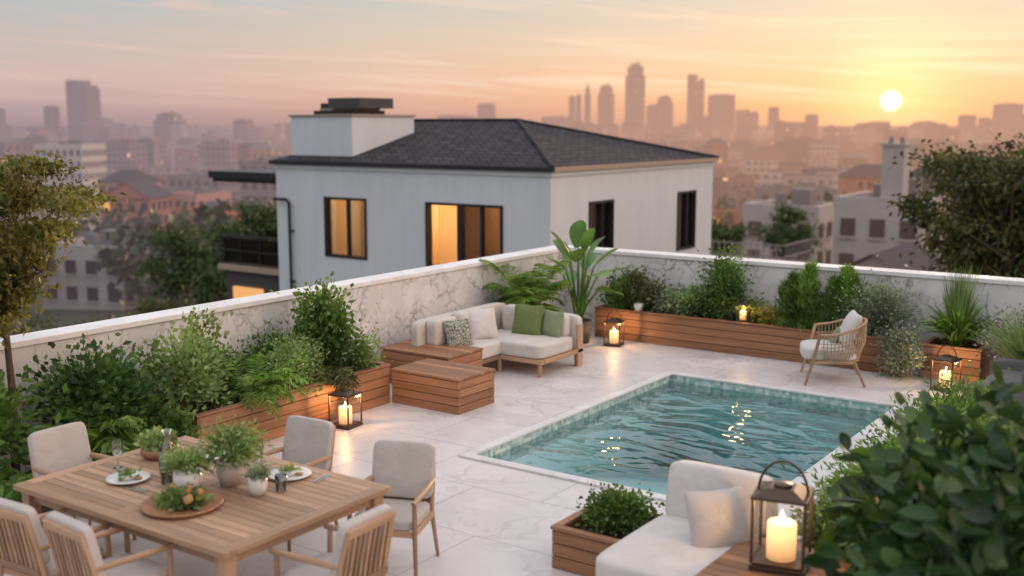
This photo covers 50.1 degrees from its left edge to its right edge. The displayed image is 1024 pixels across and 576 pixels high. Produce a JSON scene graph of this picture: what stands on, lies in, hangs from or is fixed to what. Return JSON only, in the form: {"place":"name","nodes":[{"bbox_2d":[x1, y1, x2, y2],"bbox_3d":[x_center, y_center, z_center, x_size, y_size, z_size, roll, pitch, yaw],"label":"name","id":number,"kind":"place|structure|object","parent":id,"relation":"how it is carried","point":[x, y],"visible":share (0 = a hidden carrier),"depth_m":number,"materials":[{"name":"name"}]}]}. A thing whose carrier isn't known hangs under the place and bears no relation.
{"place":"outdoors","nodes":[
{"label":"outdoors","id":0,"kind":"place"},
{"bbox_2d":[65,80,101,139],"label":"skyscraper","id":1,"kind":"structure","parent":0,"point":[83,101],"depth_m":1175.40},
{"bbox_2d":[5,126,957,334],"bbox_3d":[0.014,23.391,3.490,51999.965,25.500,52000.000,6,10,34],"label":"ground","id":2,"kind":"structure","parent":0,"point":[71,316],"depth_m":88.11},
{"bbox_2d":[33,140,107,229],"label":"apartment building","id":3,"kind":"structure","parent":2,"relation":"on","point":[91,159],"depth_m":293.16,"materials":[{"name":"concrete"}]},
{"bbox_2d":[0,296,184,336],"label":"shrubbery","id":4,"kind":"object","parent":2,"relation":"on","point":[28,323],"visible":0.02,"depth_m":70.44,"materials":[{"name":"green plant"}]},
{"bbox_2d":[41,229,163,309],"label":"white villa","id":5,"kind":"object","parent":2,"relation":"on","point":[84,288],"visible":0.56,"depth_m":90.09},
{"bbox_2d":[96,169,162,225],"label":"brick townhouse","id":6,"kind":"structure","parent":2,"relation":"on","point":[115,179],"depth_m":226.70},
{"bbox_2d":[100,179,174,228],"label":"brick building","id":7,"kind":"structure","parent":2,"relation":"on","point":[157,198],"depth_m":185.81,"materials":[{"name":"brick"}]},
{"bbox_2d":[153,111,185,141],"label":"skyscraper","id":8,"kind":"structure","parent":2,"relation":"on","point":[163,122],"depth_m":1177.80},
{"bbox_2d":[129,219,218,305],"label":"garden tree","id":9,"kind":"object","parent":2,"relation":"on","point":[182,244],"visible":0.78,"depth_m":57.73,"materials":[{"name":"green plant"}]},
{"bbox_2d":[174,244,227,303],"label":"garden tree","id":10,"kind":"object","parent":2,"relation":"on","point":[212,280],"visible":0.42,"depth_m":49.45,"materials":[{"name":"green plant"}]},
{"bbox_2d":[171,187,231,209],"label":"pink house","id":11,"kind":"structure","parent":2,"relation":"on","point":[198,196],"depth_m":197.17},
{"bbox_2d":[167,170,239,204],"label":"office building","id":12,"kind":"structure","parent":2,"relation":"on","point":[183,182],"depth_m":324.54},
{"bbox_2d":[194,195,277,262],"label":"garden tree","id":13,"kind":"object","parent":2,"relation":"on","point":[262,223],"visible":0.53,"depth_m":51.32,"materials":[{"name":"green plant"}]},
{"bbox_2d":[238,155,285,206],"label":"brick building","id":14,"kind":"structure","parent":2,"relation":"on","point":[253,190],"depth_m":254.51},
{"bbox_2d":[0,151,845,307],"bbox_3d":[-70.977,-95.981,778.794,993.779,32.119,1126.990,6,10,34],"label":"distant trees","id":15,"kind":"object","parent":2,"relation":"on","point":[117,257],"visible":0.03,"depth_m":87.40,"materials":[{"name":"green plant"}]},
{"bbox_2d":[276,165,712,290],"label":"walls","id":16,"kind":"structure","parent":2,"relation":"on","point":[537,211],"depth_m":30.26,"materials":[{"name":"beige"}]},
{"bbox_2d":[208,168,279,298],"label":"balcony","id":17,"kind":"structure","parent":16,"relation":"attached to","point":[251,266],"depth_m":36.31,"materials":[{"name":"black"}]},
{"bbox_2d":[269,158,718,176],"bbox_3d":[-0.318,-3.825,33.436,9.940,0.230,9.720,6,10,34],"label":"gutter","id":18,"kind":"object","parent":16,"relation":"on","point":[504,170],"visible":1,"depth_m":29.37,"materials":[{"name":"black"}]},
{"bbox_2d":[273,118,718,168],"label":"roof","id":19,"kind":"structure","parent":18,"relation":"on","point":[514,142],"depth_m":31.12,"materials":[{"name":"tile"}]},
{"bbox_2d":[288,98,415,155],"bbox_3d":[-4.769,-4.754,32.919,2.560,1.860,2.840,6,10,34],"label":"chimney","id":20,"kind":"object","parent":19,"relation":"on","point":[344,126],"visible":0.88,"depth_m":31.96,"materials":[{"name":"beige"}]},
{"bbox_2d":[336,194,681,263],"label":"curtains and furniture","id":21,"kind":"object","parent":16,"relation":"on","point":[447,225],"visible":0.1,"depth_m":29.64,"materials":[{"name":"beige"}]},
{"bbox_2d":[323,190,696,266],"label":"windows","id":22,"kind":"structure","parent":16,"relation":"attached to","point":[461,228],"depth_m":29.64,"materials":[{"name":"black"}]},
{"bbox_2d":[0,122,1023,224],"bbox_3d":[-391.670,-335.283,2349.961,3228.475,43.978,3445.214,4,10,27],"label":"distant city buildings","id":23,"kind":"structure","parent":2,"relation":"on","point":[221,154],"depth_m":518.77,"materials":[{"name":"grey"}]},
{"bbox_2d":[0,120,1023,171],"bbox_3d":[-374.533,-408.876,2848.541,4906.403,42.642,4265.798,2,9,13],"label":"distant city buildings","id":24,"kind":"structure","parent":2,"relation":"on","point":[742,150],"depth_m":1001.39,"materials":[{"name":"grey"}]},
{"bbox_2d":[597,84,614,127],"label":"skyscraper","id":25,"kind":"structure","parent":2,"relation":"on","point":[606,98],"depth_m":2504.25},
{"bbox_2d":[625,62,645,125],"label":"skyscraper","id":26,"kind":"structure","parent":2,"relation":"on","point":[635,77],"depth_m":2445.65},
{"bbox_2d":[707,94,735,131],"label":"skyscraper","id":27,"kind":"structure","parent":2,"relation":"on","point":[721,109],"depth_m":2399.97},
{"bbox_2d":[711,212,752,255],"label":"garden tree","id":28,"kind":"object","parent":2,"relation":"on","point":[734,233],"visible":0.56,"depth_m":51.79,"materials":[{"name":"green plant"}]},
{"bbox_2d":[711,239,812,262],"bbox_3d":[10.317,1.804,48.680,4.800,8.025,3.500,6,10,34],"label":"railing","id":29,"kind":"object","parent":2,"relation":"on","point":[776,257],"depth_m":46.61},
{"bbox_2d":[742,188,833,263],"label":"white villa","id":30,"kind":"object","parent":2,"relation":"on","point":[755,214],"visible":0.24,"depth_m":74.80,"materials":[{"name":"paint"}]},
{"bbox_2d":[750,203,830,260],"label":"garden tree","id":31,"kind":"object","parent":2,"relation":"on","point":[783,237],"visible":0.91,"depth_m":59.54,"materials":[{"name":"green plant"}]},
{"bbox_2d":[754,181,836,201],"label":"office building","id":32,"kind":"structure","parent":2,"relation":"on","point":[764,192],"depth_m":205.51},
{"bbox_2d":[837,164,881,195],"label":"brick townhouse","id":33,"kind":"structure","parent":2,"relation":"on","point":[861,178],"depth_m":236.02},
{"bbox_2d":[832,178,946,268],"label":"white villa","id":34,"kind":"object","parent":2,"relation":"on","point":[865,224],"visible":0.18,"depth_m":62.20,"materials":[{"name":"paint"}]},
{"bbox_2d":[880,137,912,197],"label":"chimney stack","id":35,"kind":"object","parent":34,"relation":"on","point":[894,179],"visible":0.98,"depth_m":61.23,"materials":[{"name":"concrete"}]},
{"bbox_2d":[848,241,966,273],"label":"tiled roof house","id":36,"kind":"structure","parent":2,"relation":"on","point":[891,257],"depth_m":43.30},
{"bbox_2d":[886,132,1023,277],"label":"oak tree","id":37,"kind":"object","parent":2,"relation":"on","point":[973,182],"visible":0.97,"depth_m":25.59,"materials":[{"name":"green plant"}]},
{"bbox_2d":[992,103,1023,131],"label":"skyscraper","id":38,"kind":"structure","parent":2,"relation":"on","point":[1007,114],"depth_m":2451.07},
{"bbox_2d":[3,327,1014,575],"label":"marble terrace","id":39,"kind":"structure","parent":0,"point":[493,519],"depth_m":11.61,"materials":[{"name":"stone"}]},
{"bbox_2d":[0,463,54,525],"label":"potted fern","id":40,"kind":"object","parent":39,"relation":"on","point":[9,477],"visible":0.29,"depth_m":9.23,"materials":[{"name":"green plant"}]},
{"bbox_2d":[0,277,56,348],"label":"olive tree","id":41,"kind":"object","parent":39,"relation":"on","point":[9,312],"visible":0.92,"depth_m":9.72,"materials":[{"name":"green plant"}]},
{"bbox_2d":[0,364,67,497],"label":"potted shrub","id":42,"kind":"object","parent":39,"relation":"on","point":[9,432],"visible":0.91,"depth_m":9.67,"materials":[{"name":"green plant"}]},
{"bbox_2d":[0,498,111,575],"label":"dining chair","id":43,"kind":"object","parent":39,"relation":"on","point":[25,549],"visible":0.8,"depth_m":7.23,"materials":[{"name":"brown wood"}]},
{"bbox_2d":[0,150,127,471],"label":"olive tree","id":44,"kind":"object","parent":39,"relation":"on","point":[25,247],"visible":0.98,"depth_m":9.67,"materials":[{"name":"green plant"}]},
{"bbox_2d":[27,422,135,539],"bbox_3d":[-3.533,1.627,8.953,0.665,0.936,0.584,6,10,34],"label":"dining chair","id":45,"kind":"object","parent":39,"relation":"on","point":[58,448],"visible":0.36,"depth_m":9.00,"materials":[{"name":"fabric"}]},
{"bbox_2d":[26,399,145,461],"bbox_3d":[-3.880,1.522,10.034,1.108,0.820,1.058,6,10,34],"label":"potted fern","id":46,"kind":"object","parent":39,"relation":"on","point":[103,435],"visible":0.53,"depth_m":9.95,"materials":[{"name":"green plant"}]},
{"bbox_2d":[8,332,175,434],"bbox_3d":[-4.023,1.141,10.605,1.472,1.403,1.745,6,10,34],"label":"potted shrub","id":47,"kind":"object","parent":39,"relation":"on","point":[120,387],"visible":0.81,"depth_m":10.41,"materials":[{"name":"green plant"}]},
{"bbox_2d":[41,511,173,575],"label":"dining chair","id":48,"kind":"object","parent":39,"relation":"on","point":[74,547],"visible":0.99,"depth_m":7.00,"materials":[{"name":"brown wood"}]},
{"bbox_2d":[132,392,200,437],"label":"potted shrub","id":49,"kind":"object","parent":39,"relation":"on","point":[178,420],"visible":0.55,"depth_m":10.71,"materials":[{"name":"green plant"}]},
{"bbox_2d":[13,436,390,575],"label":"dining table","id":50,"kind":"object","parent":39,"relation":"on","point":[240,523],"visible":0.6,"depth_m":7.77,"materials":[{"name":"brown wood"}]},
{"bbox_2d":[106,467,149,484],"bbox_3d":[-2.885,1.395,8.228,0.320,0.102,0.320,6,10,34],"label":"plate","id":51,"kind":"object","parent":50,"relation":"on","point":[127,475],"visible":1,"depth_m":8.20,"materials":[{"name":"white ceramic"}]},
{"bbox_2d":[131,425,182,460],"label":"potted herb","id":52,"kind":"object","parent":50,"relation":"on","point":[152,440],"visible":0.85,"depth_m":8.73,"materials":[{"name":"plant"}]},
{"bbox_2d":[140,489,222,518],"bbox_3d":[-2.309,1.512,7.667,0.560,0.035,0.560,6,10,34],"label":"serving tray","id":53,"kind":"object","parent":50,"relation":"on","point":[147,507],"visible":0.52,"depth_m":7.54,"materials":[{"name":"brown wood"}]},
{"bbox_2d":[152,481,213,513],"bbox_3d":[-2.321,1.465,7.680,0.384,0.201,0.514,-7,11,-37],"label":"salad","id":54,"kind":"object","parent":53,"relation":"in","point":[175,497],"visible":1,"depth_m":7.60,"materials":[{"name":"green plant"}]},
{"bbox_2d":[159,443,214,487],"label":"potted herb","id":55,"kind":"object","parent":50,"relation":"on","point":[178,462],"visible":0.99,"depth_m":7.94,"materials":[{"name":"plant"}]},
{"bbox_2d":[186,414,275,486],"bbox_3d":[-2.064,1.193,8.136,0.557,0.529,0.600,6,10,34],"label":"potted herb","id":56,"kind":"object","parent":50,"relation":"on","point":[240,449],"visible":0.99,"depth_m":8.05,"materials":[{"name":"plant"}]},
{"bbox_2d":[238,461,282,495],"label":"potted herb","id":57,"kind":"object","parent":50,"relation":"on","point":[256,475],"visible":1,"depth_m":7.86,"materials":[{"name":"white ceramic"}]},
{"bbox_2d":[139,357,390,442],"bbox_3d":[-2.731,1.312,12.555,0.970,0.490,2.960,6,10,34],"label":"wooden planter","id":58,"kind":"object","parent":39,"relation":"on","point":[374,383],"visible":0.32,"depth_m":12.24,"materials":[{"name":"brown wood"}]},
{"bbox_2d":[123,298,243,411],"bbox_3d":[-3.412,0.747,11.447,1.190,1.228,1.122,0,9,-1],"label":"leafy shrub","id":59,"kind":"object","parent":58,"relation":"in","point":[190,365],"visible":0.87,"depth_m":11.29,"materials":[{"name":"green plant"}]},
{"bbox_2d":[170,337,259,402],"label":"leafy shrub","id":60,"kind":"object","parent":58,"relation":"in","point":[239,358],"visible":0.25,"depth_m":12.26,"materials":[{"name":"green plant"}]},
{"bbox_2d":[211,353,307,420],"bbox_3d":[-2.782,1.056,11.948,1.214,0.623,1.001,6,10,34],"label":"fern","id":61,"kind":"object","parent":58,"relation":"in","point":[269,387],"visible":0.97,"depth_m":11.77,"materials":[{"name":"green plant"}]},
{"bbox_2d":[229,320,302,379],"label":"leafy shrub","id":62,"kind":"object","parent":58,"relation":"in","point":[261,345],"visible":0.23,"depth_m":12.80,"materials":[{"name":"green plant"}]},
{"bbox_2d":[244,327,328,399],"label":"boxwood shrub","id":63,"kind":"object","parent":58,"relation":"in","point":[296,352],"visible":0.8,"depth_m":12.32,"materials":[{"name":"green plant"}]},
{"bbox_2d":[269,269,369,373],"bbox_3d":[-2.277,0.442,13.175,1.109,1.376,1.358,6,10,34],"label":"leafy shrub","id":64,"kind":"object","parent":58,"relation":"in","point":[325,319],"visible":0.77,"depth_m":12.98,"materials":[{"name":"green plant"}]},
{"bbox_2d":[305,365,360,389],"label":"fern","id":65,"kind":"object","parent":58,"relation":"in","point":[334,377],"visible":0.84,"depth_m":12.62,"materials":[{"name":"green plant"}]},
{"bbox_2d":[318,322,393,370],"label":"leafy shrub","id":66,"kind":"object","parent":58,"relation":"in","point":[359,359],"visible":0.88,"depth_m":13.19,"materials":[{"name":"green plant"}]},
{"bbox_2d":[258,415,338,551],"bbox_3d":[-1.856,1.600,9.138,0.584,0.936,0.665,5,10,31],"label":"dining chair","id":67,"kind":"object","parent":39,"relation":"on","point":[308,441],"visible":0.37,"depth_m":9.24,"materials":[{"name":"fabric"}]},
{"bbox_2d":[268,504,395,575],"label":"dining chair","id":68,"kind":"object","parent":39,"relation":"on","point":[362,545],"visible":1,"depth_m":7.06,"materials":[{"name":"brown wood"}]},
{"bbox_2d":[328,379,362,429],"bbox_3d":[-1.894,1.298,12.432,0.280,0.553,0.280,4,10,27],"label":"candle lantern","id":69,"kind":"object","parent":39,"relation":"on","point":[345,422],"visible":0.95,"depth_m":12.38,"materials":[{"name":"brown metal"}]},
{"bbox_2d":[347,440,439,575],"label":"dining chair","id":70,"kind":"object","parent":39,"relation":"on","point":[405,470],"visible":0.69,"depth_m":8.56,"materials":[{"name":"fabric"}]},
{"bbox_2d":[379,339,482,382],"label":"wooden platform","id":71,"kind":"structure","parent":39,"relation":"on","point":[403,353],"depth_m":14.40,"materials":[{"name":"brown wood"}]},
{"bbox_2d":[391,358,494,414],"bbox_3d":[-0.849,1.202,13.493,1.060,0.430,0.734,6,10,34],"label":"coffee table","id":72,"kind":"object","parent":39,"relation":"on","point":[446,386],"visible":1,"depth_m":13.24,"materials":[{"name":"brown wood"}]},
{"bbox_2d":[411,302,582,377],"bbox_3d":[-0.172,0.738,15.140,1.450,0.860,2.100,6,10,34],"label":"corner sofa","id":73,"kind":"object","parent":39,"relation":"on","point":[539,336],"visible":0.88,"depth_m":15.18,"materials":[{"name":"fabric"}]},
{"bbox_2d":[479,258,572,311],"bbox_3d":[0.253,0.229,16.822,1.454,1.368,1.460,6,10,34],"label":"potted palm","id":74,"kind":"object","parent":39,"relation":"on","point":[525,288],"visible":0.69,"depth_m":16.48,"materials":[{"name":"green"}]},
{"bbox_2d":[534,220,622,343],"bbox_3d":[1.039,-0.097,17.189,1.387,1.904,1.678,0,9,0],"label":"bird of paradise plant","id":75,"kind":"object","parent":39,"relation":"on","point":[580,235],"visible":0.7,"depth_m":17.09,"materials":[{"name":"green plant"}]},
{"bbox_2d":[550,506,662,575],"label":"wooden planter","id":76,"kind":"object","parent":39,"relation":"on","point":[576,550],"visible":0.42,"depth_m":8.37,"materials":[{"name":"brown wood"}]},
{"bbox_2d":[574,481,664,535],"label":"boxwood shrub","id":77,"kind":"object","parent":76,"relation":"in","point":[620,508],"visible":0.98,"depth_m":8.45,"materials":[{"name":"green plant"}]},
{"bbox_2d":[595,460,777,575],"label":"outdoor lounge sofa","id":78,"kind":"object","parent":39,"relation":"on","point":[702,523],"visible":0.79,"depth_m":7.70,"materials":[{"name":"beige fabric"}]},
{"bbox_2d":[458,371,918,518],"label":"swimming pool","id":79,"kind":"structure","parent":39,"relation":"in","point":[599,429],"depth_m":14.07,"materials":[{"name":"liquid"}]},
{"bbox_2d":[501,381,882,474],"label":"water","id":80,"kind":"structure","parent":79,"relation":"in","point":[639,403],"depth_m":13.04,"materials":[{"name":"liquid"}]},
{"bbox_2d":[594,303,895,373],"bbox_3d":[3.478,0.704,16.613,4.770,0.490,0.690,6,10,34],"label":"wooden planter","id":81,"kind":"object","parent":39,"relation":"on","point":[753,339],"visible":0.56,"depth_m":16.48,"materials":[{"name":"brown wood"}]},
{"bbox_2d":[587,262,650,309],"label":"planter shrub","id":82,"kind":"object","parent":81,"relation":"in","point":[614,299],"visible":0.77,"depth_m":17.64,"materials":[{"name":"green plant"}]},
{"bbox_2d":[616,265,680,313],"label":"planter shrub","id":83,"kind":"object","parent":81,"relation":"in","point":[646,293],"visible":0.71,"depth_m":17.39,"materials":[{"name":"green plant"}]},
{"bbox_2d":[658,282,719,316],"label":"planter shrub","id":84,"kind":"object","parent":81,"relation":"in","point":[684,297],"visible":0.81,"depth_m":16.92,"materials":[{"name":"green plant"}]},
{"bbox_2d":[697,240,754,320],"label":"planter shrub","id":85,"kind":"object","parent":81,"relation":"in","point":[725,281],"visible":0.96,"depth_m":16.58,"materials":[{"name":"green plant"}]},
{"bbox_2d":[767,268,812,328],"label":"upright conifer shrub","id":86,"kind":"object","parent":81,"relation":"in","point":[784,289],"visible":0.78,"depth_m":15.96,"materials":[{"name":"green plant"}]},
{"bbox_2d":[786,258,826,332],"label":"upright conifer shrub","id":87,"kind":"object","parent":81,"relation":"in","point":[809,273],"visible":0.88,"depth_m":15.80,"materials":[{"name":"green plant"}]},
{"bbox_2d":[807,273,849,331],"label":"upright conifer shrub","id":88,"kind":"object","parent":81,"relation":"in","point":[834,280],"visible":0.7,"depth_m":15.61,"materials":[{"name":"green plant"}]},
{"bbox_2d":[823,263,865,332],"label":"upright conifer shrub","id":89,"kind":"object","parent":81,"relation":"in","point":[849,273],"visible":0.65,"depth_m":15.48,"materials":[{"name":"green plant"}]},
{"bbox_2d":[821,254,924,345],"bbox_3d":[5.077,0.144,15.377,1.493,1.255,1.026,6,10,34],"label":"planter shrub","id":90,"kind":"object","parent":81,"relation":"in","point":[887,310],"visible":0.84,"depth_m":15.28,"materials":[{"name":"green plant"}]},
{"bbox_2d":[695,536,851,575],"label":"wooden side table","id":91,"kind":"object","parent":39,"relation":"on","point":[733,560],"visible":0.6,"depth_m":7.28,"materials":[{"name":"brown wood"}]},
{"bbox_2d":[748,460,814,575],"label":"candle lantern","id":92,"kind":"object","parent":91,"relation":"on","point":[778,554],"visible":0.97,"depth_m":7.18,"materials":[{"name":"brown metal"}]},
{"bbox_2d":[796,534,817,548],"bbox_3d":[3.634,1.833,9.913,0.650,0.240,4.620,6,10,34],"label":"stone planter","id":93,"kind":"object","parent":39,"relation":"on","point":[798,543],"depth_m":8.38,"materials":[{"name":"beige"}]},
{"bbox_2d":[780,363,1011,551],"bbox_3d":[3.564,1.398,9.850,1.416,0.924,5.095,6,10,34],"label":"hedge","id":94,"kind":"object","parent":93,"relation":"in","point":[822,522],"visible":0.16,"depth_m":9.56,"materials":[{"name":"green plant"}]},
{"bbox_2d":[800,310,867,387],"bbox_3d":[4.302,0.779,14.662,0.848,0.934,0.932,2,9,11],"label":"rope armchair","id":95,"kind":"object","parent":39,"relation":"on","point":[839,347],"visible":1,"depth_m":14.36,"materials":[{"name":"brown wood"}]},
{"bbox_2d":[869,316,931,380],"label":"flowering shrub","id":96,"kind":"object","parent":39,"relation":"on","point":[901,347],"visible":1,"depth_m":14.76,"materials":[{"name":"green plant"}]},
{"bbox_2d":[800,501,1023,575],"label":"glossy leaf shrub","id":97,"kind":"object","parent":39,"relation":"on","point":[829,566],"visible":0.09,"depth_m":6.29,"materials":[{"name":"green plant"}]},
{"bbox_2d":[813,412,1023,575],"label":"glossy leaf shrub","id":98,"kind":"object","parent":39,"relation":"on","point":[954,526],"visible":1,"depth_m":5.65,"materials":[{"name":"green plant"}]},
{"bbox_2d":[815,375,1023,575],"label":"glossy leaf shrub","id":99,"kind":"object","parent":39,"relation":"on","point":[995,395],"visible":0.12,"depth_m":6.75,"materials":[{"name":"green plant"}]},
{"bbox_2d":[929,345,962,392],"bbox_3d":[5.606,1.024,14.133,0.290,0.591,0.290,8,12,44],"label":"candle lantern","id":100,"kind":"object","parent":39,"relation":"on","point":[949,358],"visible":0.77,"depth_m":14.09,"materials":[{"name":"brown metal"}]},
{"bbox_2d":[881,351,1023,520],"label":"glossy leaf shrub","id":101,"kind":"object","parent":39,"relation":"on","point":[995,437],"visible":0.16,"depth_m":6.41,"materials":[{"name":"green plant"}]},
{"bbox_2d":[920,336,991,382],"bbox_3d":[6.025,0.976,14.867,0.770,0.470,0.640,6,10,34],"label":"wooden planter","id":102,"kind":"object","parent":39,"relation":"on","point":[968,351],"visible":0.8,"depth_m":14.63,"materials":[{"name":"brown wood"}]},
{"bbox_2d":[902,264,1003,346],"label":"ornamental grass","id":103,"kind":"object","parent":102,"relation":"in","point":[959,311],"depth_m":14.65,"materials":[{"name":"green plant"}]},
{"bbox_2d":[966,358,1023,435],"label":"grey outdoor sofa","id":104,"kind":"object","parent":39,"relation":"on","point":[1015,374],"visible":0.29,"depth_m":12.78,"materials":[{"name":"grey fabric"}]},
{"bbox_2d":[969,298,1023,361],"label":"flowering shrub","id":105,"kind":"object","parent":39,"relation":"on","point":[1003,330],"visible":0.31,"depth_m":14.20,"materials":[{"name":"green plant"}]},
{"bbox_2d":[0,0,1023,125],"label":"sky","id":106,"kind":"structure","parent":0,"point":[207,62],"materials":[{"name":"orange"}]},
{"bbox_2d":[686,74,704,126],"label":"skyscraper","id":107,"kind":"structure","parent":0,"point":[695,97],"depth_m":2548.66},
{"bbox_2d":[949,305,1023,359],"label":"ornamental grass","id":108,"kind":"object","parent":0,"point":[1015,343],"depth_m":13.59,"materials":[{"name":"green"}]},
{"bbox_3d":[1.161,7.664,9.601,12.650,6.800,17.050,6,10,34],"label":"terrace building","id":109,"kind":"object","parent":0,"visible":0},
{"bbox_2d":[0,245,572,472],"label":"marble parapet wall","id":110,"kind":"structure","parent":109,"relation":"on","point":[396,305],"depth_m":13.60,"materials":[{"name":"stone"}]},
{"bbox_2d":[566,246,1023,374],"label":"marble parapet wall","id":111,"kind":"structure","parent":109,"relation":"on","point":[767,276],"depth_m":16.44,"materials":[{"name":"stone"}]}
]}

